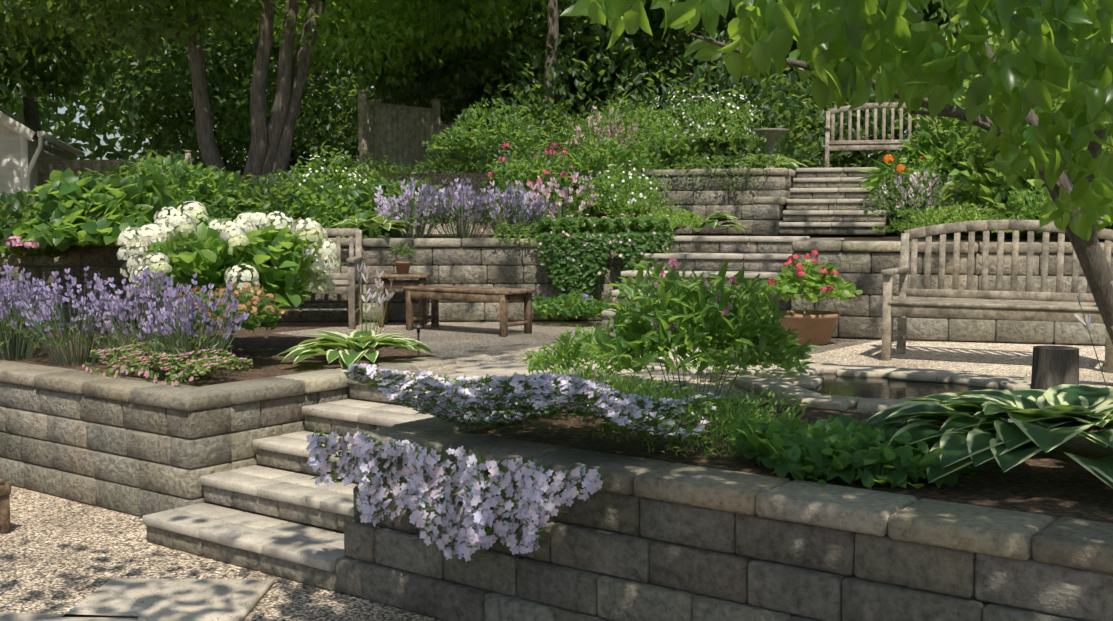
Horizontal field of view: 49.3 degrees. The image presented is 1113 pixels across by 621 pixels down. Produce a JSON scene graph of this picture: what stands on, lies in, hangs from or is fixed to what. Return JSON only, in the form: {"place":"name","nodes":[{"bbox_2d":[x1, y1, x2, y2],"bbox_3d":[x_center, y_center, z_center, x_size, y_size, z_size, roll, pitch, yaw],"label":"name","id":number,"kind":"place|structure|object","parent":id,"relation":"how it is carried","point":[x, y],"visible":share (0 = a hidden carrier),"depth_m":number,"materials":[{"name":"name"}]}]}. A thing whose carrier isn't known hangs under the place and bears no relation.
{"place":"outdoors","nodes":[
{"label":"outdoors","id":0,"kind":"place"},
{"bbox_2d":[0,485,443,620],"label":"gravel","id":1,"kind":"structure","parent":0,"point":[60,555],"depth_m":6.17,"materials":[{"name":"beige gravel"}]},
{"bbox_2d":[0,273,534,533],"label":"wooden tables","id":2,"kind":"object","parent":1,"relation":"on","point":[418,289],"visible":0.92,"depth_m":11.01,"materials":[{"name":"brown wood"}]},
{"bbox_2d":[0,345,1030,620],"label":"flagstones","id":3,"kind":"object","parent":1,"relation":"on","point":[174,599],"visible":0.48,"depth_m":5.89,"materials":[{"name":"grey stone"}]},
{"bbox_2d":[0,171,1112,620],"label":"retaining wall blocks","id":4,"kind":"structure","parent":1,"relation":"on","point":[602,555],"depth_m":6.58,"materials":[{"name":"stone"}]},
{"bbox_2d":[142,167,887,571],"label":"stone steps","id":5,"kind":"structure","parent":4,"relation":"on","point":[314,547],"depth_m":6.79,"materials":[{"name":"grey stone"}]},
{"bbox_2d":[0,168,1112,573],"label":"wall capstones","id":6,"kind":"object","parent":4,"relation":"on","point":[1072,542],"depth_m":4.81,"materials":[{"name":"grey stone"}]},
{"bbox_2d":[1,0,1112,343],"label":"tree trunks","id":7,"kind":"object","parent":1,"relation":"on","point":[271,146],"visible":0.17,"depth_m":18.30,"materials":[{"name":"brown plant"}]},
{"bbox_2d":[0,0,675,87],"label":"tree foliage","id":8,"kind":"object","parent":7,"relation":"on","point":[346,37],"visible":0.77,"depth_m":19.72,"materials":[{"name":"green plant"}]},
{"bbox_2d":[0,0,1112,223],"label":"tree","id":9,"kind":"object","parent":7,"relation":"attached to","point":[589,71],"visible":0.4,"depth_m":22.57,"materials":[{"name":"green plant"}]},
{"bbox_2d":[560,0,1112,240],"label":"tree foliage","id":10,"kind":"object","parent":7,"relation":"attached to","point":[846,49],"visible":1,"depth_m":5.13,"materials":[{"name":"green plant"}]},
{"bbox_2d":[372,51,538,103],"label":"garage trim","id":11,"kind":"structure","parent":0,"point":[389,97],"depth_m":25.78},
{"bbox_2d":[13,71,906,170],"label":"sky","id":12,"kind":"structure","parent":0,"point":[61,111],"materials":[{"name":"white"}]},
{"bbox_2d":[175,172,1067,235],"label":"terrace","id":13,"kind":"structure","parent":0,"point":[438,178],"depth_m":16.11,"materials":[{"name":"grey stone"}]},
{"bbox_2d":[0,114,67,196],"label":"shed siding","id":14,"kind":"object","parent":13,"relation":"on","point":[10,166],"visible":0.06,"depth_m":21.97,"materials":[{"name":"beige wood"}]},
{"bbox_2d":[0,107,74,154],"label":"shed roof","id":15,"kind":"structure","parent":14,"relation":"on","point":[12,116],"depth_m":24.58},
{"bbox_2d":[0,111,84,192],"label":"shed trim","id":16,"kind":"structure","parent":14,"relation":"attached to","point":[25,133],"depth_m":21.96,"materials":[{"name":"white wood"}]},
{"bbox_2d":[37,90,476,185],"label":"grey fence panels","id":17,"kind":"object","parent":13,"relation":"on","point":[398,134],"visible":0.31,"depth_m":22.61,"materials":[{"name":"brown wood"}]},
{"bbox_2d":[397,58,532,172],"bbox_3d":[-1.770,-4.160,27.953,3.424,3.217,4.030,0,4,6],"label":"shrub","id":18,"kind":"object","parent":13,"relation":"on","point":[456,97],"depth_m":25.94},
{"bbox_2d":[610,94,655,152],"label":"flowers","id":19,"kind":"object","parent":13,"relation":"on","point":[614,98],"visible":0.12,"depth_m":23.95,"materials":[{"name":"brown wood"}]},
{"bbox_2d":[583,68,765,167],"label":"flowers","id":20,"kind":"object","parent":13,"relation":"on","point":[707,157],"depth_m":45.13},
{"bbox_2d":[753,128,788,167],"bbox_3d":[2.932,-2.169,16.613,0.500,0.610,0.500,3,5,37],"label":"bird bath","id":21,"kind":"object","parent":13,"relation":"on","point":[770,134],"visible":0.69,"depth_m":16.52,"materials":[{"name":"grey stone"}]},
{"bbox_2d":[273,320,1112,421],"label":"gravel patio","id":22,"kind":"structure","parent":0,"point":[463,344],"depth_m":9.47,"materials":[{"name":"beige gravel"}]},
{"bbox_2d":[0,320,1112,523],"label":"mulch beds","id":23,"kind":"object","parent":22,"relation":"on","point":[1056,483],"visible":0.17,"depth_m":5.48,"materials":[{"name":"brown soil"}]},
{"bbox_2d":[413,324,423,357],"bbox_3d":[-1.009,0.229,8.875,0.080,0.270,0.076,3,5,37],"label":"path light","id":24,"kind":"object","parent":23,"relation":"on","point":[418,327],"visible":0.85,"depth_m":8.86,"materials":[{"name":"grey metal"}]},
{"bbox_2d":[0,115,1106,400],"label":"flower stems","id":25,"kind":"object","parent":23,"relation":"on","point":[18,347],"visible":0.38,"depth_m":8.66,"materials":[{"name":"green plant"}]},
{"bbox_2d":[0,92,1112,557],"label":"garden","id":26,"kind":"object","parent":23,"relation":"on","point":[847,448],"depth_m":10.07,"materials":[{"name":"green plant"}]},
{"bbox_2d":[0,85,1112,561],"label":"flowers","id":27,"kind":"object","parent":23,"relation":"in","point":[156,265],"visible":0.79,"depth_m":6.74,"materials":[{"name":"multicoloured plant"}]},
{"bbox_2d":[275,153,1112,487],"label":"hosta leaves","id":28,"kind":"object","parent":23,"relation":"on","point":[967,423],"visible":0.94,"depth_m":4.89,"materials":[{"name":"green plant"}]},
{"bbox_2d":[394,261,839,345],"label":"terracotta pots","id":29,"kind":"object","parent":22,"relation":"on","point":[816,327],"visible":0.83,"depth_m":9.84,"materials":[{"name":"orange ceramic"}]},
{"bbox_2d":[199,102,1112,372],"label":"garden benches","id":30,"kind":"object","parent":22,"relation":"on","point":[906,303],"visible":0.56,"depth_m":8.99,"materials":[{"name":"grey wood"}]},
{"bbox_2d":[805,373,1001,398],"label":"pond water","id":31,"kind":"structure","parent":22,"relation":"on","point":[870,387],"depth_m":7.41,"materials":[{"name":"black liquid"}]},
{"bbox_2d":[1031,345,1078,389],"bbox_3d":[2.735,0.378,6.655,0.260,0.350,0.260,3,5,37],"label":"tree stump","id":32,"kind":"object","parent":22,"relation":"on","point":[1052,366],"visible":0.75,"depth_m":6.55,"materials":[{"name":"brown wood"}]},
{"bbox_2d":[328,234,1112,340],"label":"capstone","id":33,"kind":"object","parent":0,"point":[964,238],"depth_m":13.37,"materials":[{"name":"grey stone"}]}
]}

